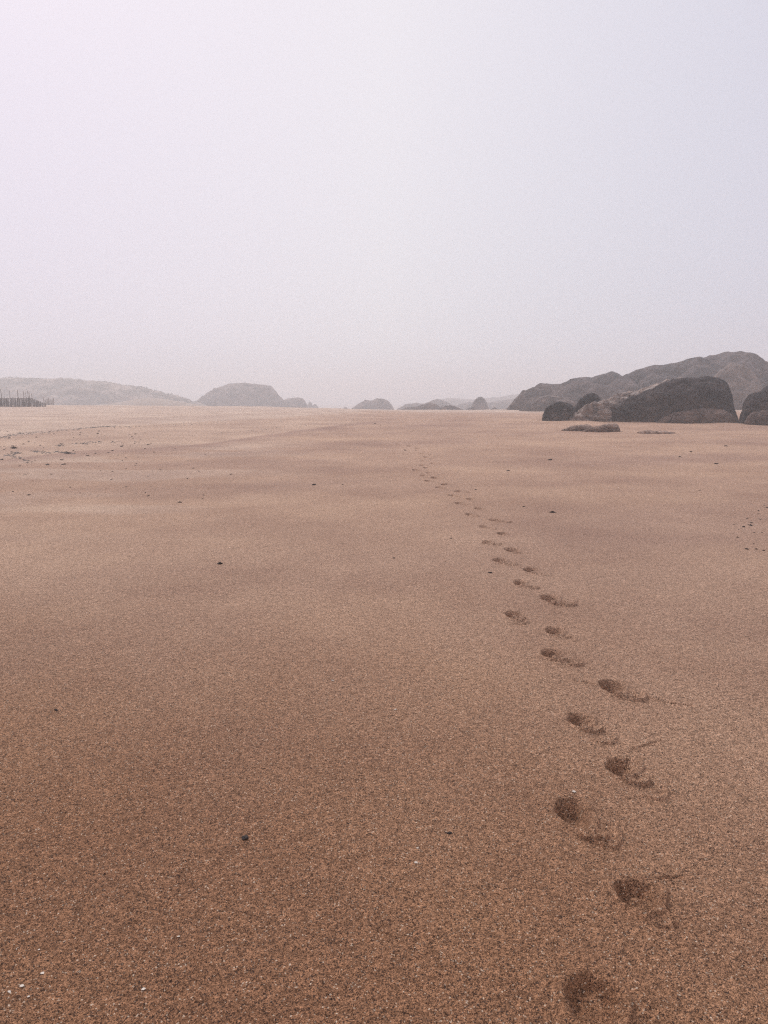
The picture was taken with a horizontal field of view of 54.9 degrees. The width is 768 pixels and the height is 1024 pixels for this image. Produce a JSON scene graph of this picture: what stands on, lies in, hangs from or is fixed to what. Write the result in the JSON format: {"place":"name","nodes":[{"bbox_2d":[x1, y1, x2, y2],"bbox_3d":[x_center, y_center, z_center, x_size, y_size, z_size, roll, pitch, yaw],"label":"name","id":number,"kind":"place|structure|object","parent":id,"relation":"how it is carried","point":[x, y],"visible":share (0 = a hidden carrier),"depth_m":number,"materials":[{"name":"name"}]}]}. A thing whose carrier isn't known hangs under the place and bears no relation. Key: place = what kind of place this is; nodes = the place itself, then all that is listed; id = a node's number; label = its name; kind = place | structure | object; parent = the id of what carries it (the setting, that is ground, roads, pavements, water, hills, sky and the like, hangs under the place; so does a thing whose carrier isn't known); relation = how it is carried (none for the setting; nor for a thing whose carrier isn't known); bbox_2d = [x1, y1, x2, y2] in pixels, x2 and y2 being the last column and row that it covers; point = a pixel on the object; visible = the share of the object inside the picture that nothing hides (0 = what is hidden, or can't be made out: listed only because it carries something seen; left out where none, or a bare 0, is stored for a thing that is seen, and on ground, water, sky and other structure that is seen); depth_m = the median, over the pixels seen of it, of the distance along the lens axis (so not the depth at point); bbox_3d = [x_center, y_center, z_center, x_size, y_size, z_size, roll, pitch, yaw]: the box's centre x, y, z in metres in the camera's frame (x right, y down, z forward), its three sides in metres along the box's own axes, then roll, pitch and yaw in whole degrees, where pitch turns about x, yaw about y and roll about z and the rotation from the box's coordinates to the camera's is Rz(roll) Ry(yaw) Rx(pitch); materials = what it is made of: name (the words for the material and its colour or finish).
{"place":"outdoors","nodes":[
{"label":"outdoors","id":0,"kind":"place"},
{"bbox_2d":[0,376,205,405],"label":"hill","id":1,"kind":"structure","parent":0,"point":[102,386],"depth_m":221.19,"materials":[{"name":"grey plant"}]},
{"bbox_2d":[99,398,204,405],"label":"dune","id":2,"kind":"structure","parent":0,"point":[149,402],"depth_m":162.50,"materials":[{"name":"grey sand"}]},
{"bbox_2d":[0,405,767,1023],"bbox_3d":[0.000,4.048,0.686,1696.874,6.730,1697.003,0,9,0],"label":"sand","id":3,"kind":"structure","parent":0,"point":[254,487],"depth_m":3.71,"materials":[{"name":"brown sand"}]},
{"bbox_2d":[0,389,45,406],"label":"sand fence","id":4,"kind":"object","parent":3,"relation":"on","point":[24,403],"visible":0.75,"depth_m":74.48,"materials":[{"name":"grey wood"}]},
{"bbox_2d":[43,397,53,404],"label":"sand fence","id":5,"kind":"object","parent":3,"relation":"on","point":[47,402],"visible":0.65,"depth_m":99.79,"materials":[{"name":"grey wood"}]},
{"bbox_2d":[1,422,308,462],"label":"seaweed litter","id":6,"kind":"object","parent":3,"relation":"on","point":[37,451],"visible":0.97,"depth_m":24.41,"materials":[{"name":"brown plant"}]},
{"bbox_2d":[197,382,284,406],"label":"rock outcrop","id":7,"kind":"object","parent":3,"relation":"on","point":[241,394],"visible":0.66,"depth_m":233.58,"materials":[{"name":"grey stone"}]},
{"bbox_2d":[284,397,308,407],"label":"rock outcrop","id":8,"kind":"object","parent":3,"relation":"on","point":[297,402],"visible":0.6,"depth_m":236.52,"materials":[{"name":"grey stone"}]},
{"bbox_2d":[352,398,393,409],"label":"rock outcrop","id":9,"kind":"object","parent":3,"relation":"on","point":[382,404],"visible":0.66,"depth_m":205.77,"materials":[{"name":"grey stone"}]},
{"bbox_2d":[0,542,765,1023],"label":"dark grit","id":10,"kind":"object","parent":3,"relation":"on","point":[364,790],"visible":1,"depth_m":3.19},
{"bbox_2d":[2,540,766,1023],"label":"shell grit","id":11,"kind":"object","parent":3,"relation":"on","point":[436,764],"visible":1,"depth_m":3.00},
{"bbox_2d":[409,402,439,409],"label":"rock","id":12,"kind":"object","parent":3,"relation":"on","point":[430,406],"visible":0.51,"depth_m":125.89,"materials":[{"name":"grey stone"}]},
{"bbox_2d":[397,399,455,409],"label":"rock","id":13,"kind":"object","parent":3,"relation":"on","point":[440,403],"visible":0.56,"depth_m":228.39,"materials":[{"name":"grey stone"}]},
{"bbox_2d":[437,405,462,409],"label":"rock","id":14,"kind":"object","parent":3,"relation":"on","point":[449,407],"visible":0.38,"depth_m":121.28,"materials":[{"name":"grey stone"}]},
{"bbox_2d":[464,513,479,516],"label":"footprint","id":15,"kind":"object","parent":3,"relation":"on","point":[470,514],"visible":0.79,"depth_m":10.02},
{"bbox_2d":[441,394,518,405],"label":"rock","id":16,"kind":"object","parent":3,"relation":"on","point":[455,401],"visible":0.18,"depth_m":396.04,"materials":[{"name":"grey stone"}]},
{"bbox_2d":[471,397,488,409],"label":"boulder","id":17,"kind":"object","parent":3,"relation":"on","point":[479,403],"visible":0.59,"depth_m":151.42,"materials":[{"name":"grey stone"}]},
{"bbox_2d":[456,399,513,409],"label":"rock","id":18,"kind":"object","parent":3,"relation":"on","point":[502,404],"visible":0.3,"depth_m":245.06,"materials":[{"name":"grey stone"}]},
{"bbox_2d":[477,525,496,529],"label":"footprint","id":19,"kind":"object","parent":3,"relation":"on","point":[484,526],"visible":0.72,"depth_m":9.08},
{"bbox_2d":[480,540,502,545],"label":"footprint","id":20,"kind":"object","parent":3,"relation":"on","point":[485,542],"visible":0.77,"depth_m":8.01},
{"bbox_2d":[487,518,512,522],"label":"footprint","id":21,"kind":"object","parent":3,"relation":"on","point":[496,519],"visible":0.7,"depth_m":9.57},
{"bbox_2d":[495,531,512,535],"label":"footprint","id":22,"kind":"object","parent":3,"relation":"on","point":[499,533],"visible":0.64,"depth_m":8.61},
{"bbox_2d":[489,557,519,566],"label":"footprint","id":23,"kind":"object","parent":3,"relation":"on","point":[503,561],"visible":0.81,"depth_m":7.04},
{"bbox_2d":[501,547,526,553],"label":"footprint","id":24,"kind":"object","parent":3,"relation":"on","point":[515,550],"visible":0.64,"depth_m":7.68},
{"bbox_2d":[501,610,531,625],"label":"footprint","id":25,"kind":"object","parent":3,"relation":"on","point":[515,617],"visible":0.98,"depth_m":5.25},
{"bbox_2d":[511,578,541,589],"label":"footprint","id":26,"kind":"object","parent":3,"relation":"on","point":[518,582],"visible":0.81,"depth_m":6.20},
{"bbox_2d":[520,566,548,574],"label":"footprint","id":27,"kind":"object","parent":3,"relation":"on","point":[531,570],"visible":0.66,"depth_m":6.76},
{"bbox_2d":[519,395,576,410],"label":"boulder","id":28,"kind":"object","parent":3,"relation":"on","point":[542,403],"visible":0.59,"depth_m":78.61,"materials":[{"name":"grey stone"}]},
{"bbox_2d":[536,593,579,607],"bbox_3d":[1.326,0.715,5.734,0.242,0.129,0.440,-4,10,-26],"label":"footprint","id":29,"kind":"object","parent":3,"relation":"on","point":[552,599],"visible":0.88,"depth_m":5.72},
{"bbox_2d":[540,625,575,640],"bbox_3d":[1.157,0.838,4.941,0.176,0.096,0.356,-1,9,-6],"label":"footprint","id":30,"kind":"object","parent":3,"relation":"on","point":[553,630],"visible":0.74,"depth_m":5.00},
{"bbox_2d":[542,401,576,420],"bbox_3d":[9.600,-5.187,40.158,2.270,1.651,1.973,0,9,0],"label":"boulder","id":31,"kind":"object","parent":3,"relation":"on","point":[560,411],"visible":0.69,"depth_m":39.45,"materials":[{"name":"grey stone"}]},
{"bbox_2d":[537,647,587,668],"bbox_3d":[1.067,0.902,4.485,0.210,0.100,0.402,-4,10,-26],"label":"footprint","id":32,"kind":"object","parent":3,"relation":"on","point":[550,654],"visible":0.87,"depth_m":4.46},
{"bbox_2d":[561,424,591,430],"bbox_3d":[8.244,-3.450,31.361,1.497,0.544,0.969,0,9,0],"label":"flat rock","id":33,"kind":"object","parent":3,"relation":"on","point":[581,427],"visible":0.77,"depth_m":31.04,"materials":[{"name":"grey stone"}]},
{"bbox_2d":[544,791,630,854],"bbox_3d":[0.748,1.165,2.749,0.209,0.100,0.434,-4,10,-23],"label":"footprint","id":34,"kind":"object","parent":3,"relation":"on","point":[608,836],"visible":0.98,"depth_m":2.75},
{"bbox_2d":[574,393,600,411],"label":"boulder","id":35,"kind":"object","parent":3,"relation":"on","point":[586,399],"visible":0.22,"depth_m":41.52,"materials":[{"name":"grey stone"}]},
{"bbox_2d":[560,710,620,747],"bbox_3d":[0.981,1.049,3.515,0.187,0.106,0.414,-2,9,-13],"label":"footprint","id":36,"kind":"object","parent":3,"relation":"on","point":[600,735],"visible":0.92,"depth_m":3.48},
{"bbox_2d":[570,399,612,421],"bbox_3d":[11.321,-5.183,39.888,3.211,1.759,2.226,0,9,0],"label":"boulder","id":37,"kind":"object","parent":3,"relation":"on","point":[597,411],"visible":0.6,"depth_m":39.03,"materials":[{"name":"stone"}]},
{"bbox_2d":[582,423,619,431],"bbox_3d":[9.090,-3.401,30.841,1.629,0.605,1.084,0,9,0],"label":"flat rock","id":38,"kind":"object","parent":3,"relation":"on","point":[611,427],"visible":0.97,"depth_m":30.43,"materials":[{"name":"grey stone"}]},
{"bbox_2d":[551,959,673,1023],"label":"footprint","id":39,"kind":"object","parent":3,"relation":"on","point":[580,986],"visible":1,"depth_m":1.95},
{"bbox_2d":[592,676,651,704],"bbox_3d":[1.272,0.982,3.976,0.219,0.122,0.403,-3,9,-20],"label":"footprint","id":40,"kind":"object","parent":3,"relation":"on","point":[616,688],"visible":0.87,"depth_m":3.96},
{"bbox_2d":[597,752,675,805],"bbox_3d":[1.042,1.115,3.058,0.207,0.101,0.438,-3,9,-17],"label":"footprint","id":41,"kind":"object","parent":3,"relation":"on","point":[619,768],"visible":0.98,"depth_m":3.02},
{"bbox_2d":[506,351,767,409],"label":"rock ridge","id":42,"kind":"object","parent":3,"relation":"on","point":[608,385],"visible":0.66,"depth_m":85.84,"materials":[{"name":"grey stone"}]},
{"bbox_2d":[607,379,669,405],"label":"boulder","id":43,"kind":"object","parent":3,"relation":"on","point":[615,399],"visible":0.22,"depth_m":43.19,"materials":[{"name":"grey stone"}]},
{"bbox_2d":[601,871,697,942],"bbox_3d":[0.840,1.232,2.292,0.217,0.081,0.341,-4,10,-24],"label":"footprint","id":44,"kind":"object","parent":3,"relation":"on","point":[667,920],"visible":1,"depth_m":2.33},
{"bbox_2d":[637,430,674,433],"bbox_3d":[10.901,-3.133,29.944,1.792,0.381,1.200,-3,9,-18],"label":"flat rock","id":45,"kind":"object","parent":3,"relation":"on","point":[653,432],"visible":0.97,"depth_m":29.40,"materials":[{"name":"grey stone"}]},
{"bbox_2d":[607,376,738,421],"bbox_3d":[15.473,-5.648,40.531,8.674,3.535,5.830,0,9,0],"label":"boulder","id":46,"kind":"object","parent":3,"relation":"on","point":[661,400],"visible":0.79,"depth_m":38.45,"materials":[{"name":"grey stone"}]},
{"bbox_2d":[655,408,738,422],"bbox_3d":[16.256,-4.740,38.363,4.787,1.345,2.369,0,9,0],"label":"boulder","id":47,"kind":"object","parent":3,"relation":"on","point":[704,415],"visible":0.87,"depth_m":37.42,"materials":[{"name":"stone"}]},
{"bbox_2d":[714,362,762,409],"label":"boulder","id":48,"kind":"object","parent":3,"relation":"on","point":[743,381],"visible":0.3,"depth_m":80.07,"materials":[{"name":"grey stone"}]},
{"bbox_2d":[739,386,767,423],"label":"boulder","id":49,"kind":"object","parent":3,"relation":"on","point":[756,402],"visible":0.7,"depth_m":36.79,"materials":[{"name":"grey stone"}]},
{"bbox_2d":[743,410,767,425],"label":"boulder","id":50,"kind":"object","parent":3,"relation":"on","point":[757,418],"visible":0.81,"depth_m":35.38,"materials":[{"name":"stone"}]},
{"bbox_2d":[0,0,767,404],"label":"sky","id":51,"kind":"structure","parent":0,"point":[319,202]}
]}

